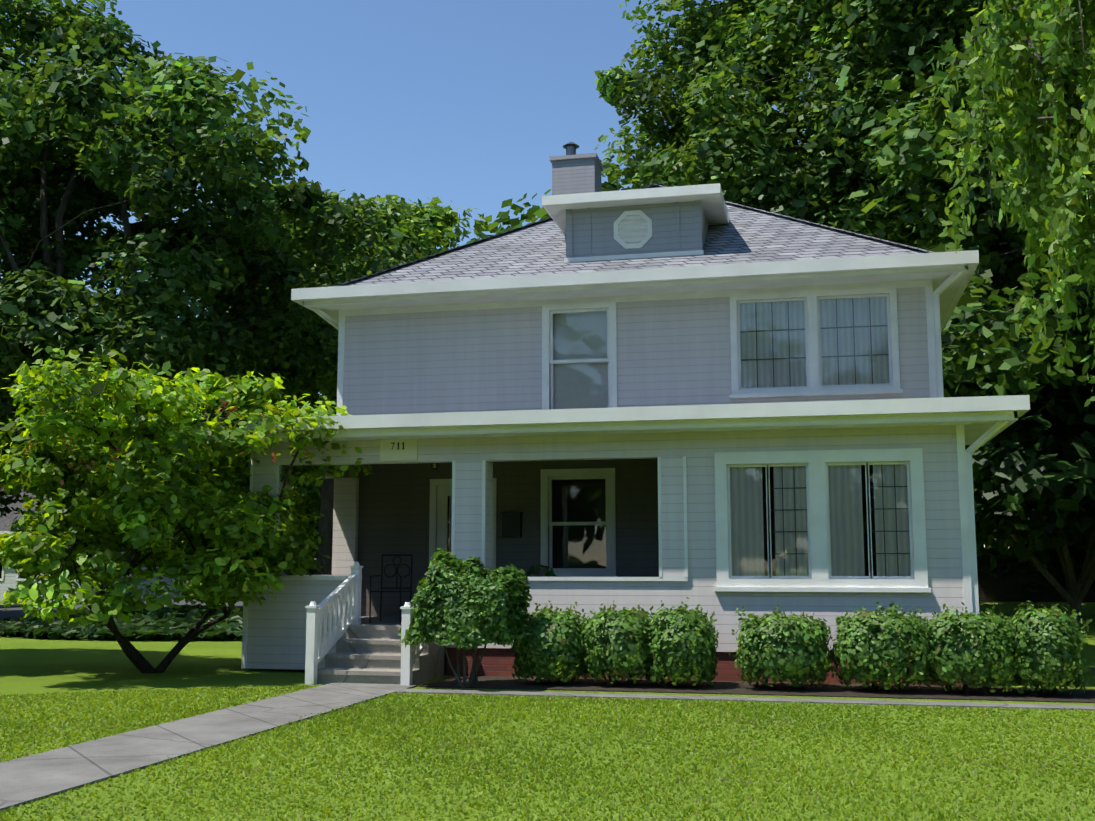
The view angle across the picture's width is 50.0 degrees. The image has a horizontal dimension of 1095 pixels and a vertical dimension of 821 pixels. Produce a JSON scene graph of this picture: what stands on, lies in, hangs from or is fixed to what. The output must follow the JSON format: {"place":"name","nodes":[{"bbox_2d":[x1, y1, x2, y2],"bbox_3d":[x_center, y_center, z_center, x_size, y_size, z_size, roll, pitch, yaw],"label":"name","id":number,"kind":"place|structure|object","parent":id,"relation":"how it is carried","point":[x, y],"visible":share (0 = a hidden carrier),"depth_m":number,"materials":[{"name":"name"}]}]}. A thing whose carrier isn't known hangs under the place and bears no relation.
{"place":"outdoors","nodes":[
{"label":"outdoors","id":0,"kind":"place"},
{"bbox_2d":[0,593,243,618],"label":"side street road","id":1,"kind":"structure","parent":0,"point":[12,610],"depth_m":38.63,"materials":[{"name":"grey asphalt"}]},
{"bbox_2d":[0,0,984,546],"label":"sky","id":2,"kind":"structure","parent":0,"point":[467,103],"materials":[{"name":"blue"}]},
{"bbox_2d":[501,512,522,536],"bbox_3d":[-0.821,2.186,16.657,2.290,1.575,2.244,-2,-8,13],"label":"mailbox","id":3,"kind":"object","parent":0,"point":[511,524],"visible":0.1,"depth_m":17.71,"materials":[{"name":"black metal"}]},
{"bbox_2d":[0,592,1094,820],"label":"lawn","id":4,"kind":"structure","parent":0,"point":[40,664],"depth_m":8.97,"materials":[{"name":"green plant"}]},
{"bbox_2d":[0,488,189,600],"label":"neighbour house","id":5,"kind":"structure","parent":4,"relation":"on","point":[10,578],"depth_m":48.87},
{"bbox_2d":[0,604,242,640],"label":"hedge","id":6,"kind":"object","parent":4,"relation":"on","point":[166,623],"visible":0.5,"depth_m":23.05,"materials":[{"name":"green plant"}]},
{"bbox_2d":[0,345,372,672],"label":"ornamental maple","id":7,"kind":"object","parent":4,"relation":"on","point":[102,504],"depth_m":14.60,"materials":[{"name":"green plant"}]},
{"bbox_2d":[0,386,310,491],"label":"ornamental maple samaras","id":8,"kind":"object","parent":7,"relation":"attached to","point":[119,449],"visible":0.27,"depth_m":14.16,"materials":[{"name":"green plant"}]},
{"bbox_2d":[0,0,412,594],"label":"tree","id":9,"kind":"object","parent":4,"relation":"on","point":[153,139],"depth_m":27.78,"materials":[{"name":"green plant"}]},
{"bbox_2d":[190,405,318,587],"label":"tree","id":10,"kind":"object","parent":4,"relation":"on","point":[309,488],"depth_m":62.08,"materials":[{"name":"green plant"}]},
{"bbox_2d":[200,396,335,574],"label":"tree","id":11,"kind":"object","parent":4,"relation":"on","point":[308,485],"depth_m":67.03,"materials":[{"name":"green plant"}]},
{"bbox_2d":[211,294,332,574],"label":"tree","id":12,"kind":"object","parent":4,"relation":"on","point":[315,493],"depth_m":60.96,"materials":[{"name":"green plant"}]},
{"bbox_2d":[154,179,488,574],"bbox_3d":[-6.604,-0.287,37.630,10.568,13.741,9.238,-2,-8,13],"label":"tree","id":13,"kind":"object","parent":4,"relation":"on","point":[424,226],"depth_m":36.17,"materials":[{"name":"green plant"}]},
{"bbox_2d":[318,394,336,502],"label":"tree","id":14,"kind":"object","parent":4,"relation":"on","point":[332,405],"depth_m":62.03,"materials":[{"name":"green plant"}]},
{"bbox_2d":[305,562,447,684],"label":"step railings","id":15,"kind":"object","parent":4,"relation":"on","point":[317,649],"visible":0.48,"depth_m":14.40,"materials":[{"name":"white wood"}]},
{"bbox_2d":[317,624,444,684],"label":"front steps","id":16,"kind":"structure","parent":4,"relation":"on","point":[367,654],"depth_m":14.51,"materials":[{"name":"concrete"}]},
{"bbox_2d":[466,189,550,243],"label":"tree","id":17,"kind":"object","parent":4,"relation":"on","point":[533,212],"depth_m":53.65,"materials":[{"name":"green plant"}]},
{"bbox_2d":[0,667,1094,810],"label":"concrete walks","id":18,"kind":"structure","parent":4,"relation":"on","point":[34,777],"depth_m":9.93,"materials":[{"name":"grey concrete"}]},
{"bbox_2d":[600,149,659,190],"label":"tree","id":19,"kind":"object","parent":4,"relation":"on","point":[612,184],"depth_m":46.15,"materials":[{"name":"green plant"}]},
{"bbox_2d":[233,395,1029,685],"bbox_3d":[0.994,1.649,15.899,10.045,3.720,3.040,-2,-8,13],"label":"porch","id":20,"kind":"object","parent":4,"relation":"on","point":[682,443],"visible":0.56,"depth_m":14.76,"materials":[{"name":"white wood"}]},
{"bbox_2d":[369,554,412,622],"bbox_3d":[-2.171,2.464,16.300,0.464,0.931,0.472,-2,-8,13],"label":"chair","id":21,"kind":"object","parent":20,"relation":"on","point":[401,577],"visible":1,"depth_m":16.50,"materials":[{"name":"black"}]},
{"bbox_2d":[380,439,417,460],"bbox_3d":[-1.988,0.522,15.691,0.520,0.300,0.040,-2,-8,13],"label":"house number","id":22,"kind":"object","parent":20,"relation":"attached to","point":[398,449],"visible":0.94,"depth_m":15.68,"materials":[{"name":"beige"}]},
{"bbox_2d":[431,463,438,469],"bbox_3d":[-1.624,0.699,16.909,0.150,0.310,0.150,-2,-8,13],"label":"porch light","id":23,"kind":"object","parent":20,"relation":"hanging from","point":[436,465],"visible":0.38,"depth_m":16.86,"materials":[{"name":"black metal"}]},
{"bbox_2d":[524,565,556,576],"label":"potted plant leaves","id":24,"kind":"object","parent":20,"relation":"on","point":[538,571],"visible":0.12,"depth_m":15.45,"materials":[{"name":"green plant"}]},
{"bbox_2d":[309,272,1007,682],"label":"downspouts","id":25,"kind":"object","parent":20,"relation":"on","point":[997,426],"visible":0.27,"depth_m":14.07,"materials":[{"name":"white metal"}]},
{"bbox_2d":[420,675,1094,702],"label":"planting bed","id":26,"kind":"object","parent":4,"relation":"on","point":[937,692],"depth_m":13.37,"materials":[{"name":"soil"}]},
{"bbox_2d":[398,548,531,688],"bbox_3d":[-0.947,2.427,13.782,1.496,1.639,1.429,3,-8,-18],"label":"tall bush","id":27,"kind":"object","parent":26,"relation":"on","point":[465,606],"depth_m":13.47,"materials":[{"name":"green plant"}]},
{"bbox_2d":[511,601,588,684],"bbox_3d":[0.064,2.800,14.149,1.061,0.995,1.090,-2,-8,13],"label":"hedge","id":28,"kind":"object","parent":26,"relation":"on","point":[547,659],"depth_m":13.76,"materials":[{"name":"green plant"}]},
{"bbox_2d":[580,601,655,685],"bbox_3d":[0.884,2.760,13.954,1.029,1.028,1.051,-2,-8,13],"label":"hedge","id":29,"kind":"object","parent":26,"relation":"on","point":[613,649],"depth_m":13.59,"materials":[{"name":"green plant"}]},
{"bbox_2d":[646,597,718,686],"bbox_3d":[1.563,2.729,13.806,0.938,1.049,1.140,-2,-8,13],"label":"hedge","id":30,"kind":"object","parent":26,"relation":"on","point":[676,645],"depth_m":13.42,"materials":[{"name":"green plant"}]},
{"bbox_2d":[729,605,837,689],"bbox_3d":[2.719,2.734,13.521,1.228,0.965,1.105,-2,-8,13],"label":"hedge","id":31,"kind":"object","parent":26,"relation":"on","point":[791,659],"depth_m":13.18,"materials":[{"name":"green plant"}]},
{"bbox_2d":[832,601,934,691],"bbox_3d":[3.790,2.671,13.301,1.128,1.032,1.104,-2,-8,13],"label":"hedge","id":32,"kind":"object","parent":26,"relation":"on","point":[860,650],"depth_m":12.93,"materials":[{"name":"green plant"}]},
{"bbox_2d":[924,602,1018,694],"bbox_3d":[4.686,2.657,13.106,1.090,1.007,1.117,-2,-8,13],"label":"hedge","id":33,"kind":"object","parent":26,"relation":"on","point":[967,654],"depth_m":12.72,"materials":[{"name":"green plant"}]},
{"bbox_2d":[1006,600,1091,695],"bbox_3d":[5.501,2.608,12.914,0.853,1.057,1.087,-2,-8,13],"label":"hedge","id":34,"kind":"object","parent":26,"relation":"on","point":[1046,659],"depth_m":12.56,"materials":[{"name":"green plant"}]},
{"bbox_2d":[594,0,1042,355],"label":"tree","id":35,"kind":"object","parent":4,"relation":"on","point":[688,146],"depth_m":31.37,"materials":[{"name":"green plant"}]},
{"bbox_2d":[848,0,1094,421],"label":"tree","id":36,"kind":"object","parent":4,"relation":"on","point":[1027,363],"depth_m":26.11,"materials":[{"name":"green plant"}]},
{"bbox_2d":[950,350,995,555],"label":"tree","id":37,"kind":"object","parent":4,"relation":"on","point":[978,546],"depth_m":45.32,"materials":[{"name":"green plant"}]},
{"bbox_2d":[931,0,1094,406],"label":"weeping tree","id":38,"kind":"object","parent":4,"relation":"on","point":[1063,192],"depth_m":14.00,"materials":[{"name":"green plant"}]},
{"bbox_2d":[976,542,1054,557],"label":"neighboring house","id":39,"kind":"structure","parent":4,"relation":"on","point":[989,546],"depth_m":51.32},
{"bbox_2d":[942,266,1094,623],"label":"tree","id":40,"kind":"object","parent":4,"relation":"on","point":[1020,472],"depth_m":27.00,"materials":[{"name":"green plant"}]},
{"bbox_2d":[977,554,1094,602],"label":"fence","id":41,"kind":"object","parent":4,"relation":"on","point":[997,587],"visible":0.25,"depth_m":45.02,"materials":[{"name":"brown wood"}]},
{"bbox_2d":[336,280,937,659],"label":"house walls","id":42,"kind":"structure","parent":0,"point":[673,349],"depth_m":18.06,"materials":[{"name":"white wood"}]},
{"bbox_2d":[550,142,603,194],"bbox_3d":[0.581,-4.106,23.012,0.920,2.400,0.830,-2,-8,13],"label":"chimney","id":43,"kind":"object","parent":42,"relation":"on","point":[573,172],"visible":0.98,"depth_m":22.72,"materials":[{"name":"paint"}]},
{"bbox_2d":[291,182,978,333],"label":"house roof","id":44,"kind":"structure","parent":42,"relation":"on","point":[746,247],"depth_m":18.00,"materials":[{"name":"grey tile"}]},
{"bbox_2d":[542,183,728,262],"bbox_3d":[1.703,-2.728,20.046,2.800,1.671,3.830,-2,-8,13],"label":"roof dormer","id":45,"kind":"object","parent":44,"relation":"on","point":[641,223],"visible":0.96,"depth_m":18.46,"materials":[{"name":"white wood"}]},
{"bbox_2d":[429,285,930,591],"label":"windows and door","id":46,"kind":"structure","parent":42,"relation":"attached to","point":[819,521],"depth_m":17.02,"materials":[{"name":"white glass"}]}
]}

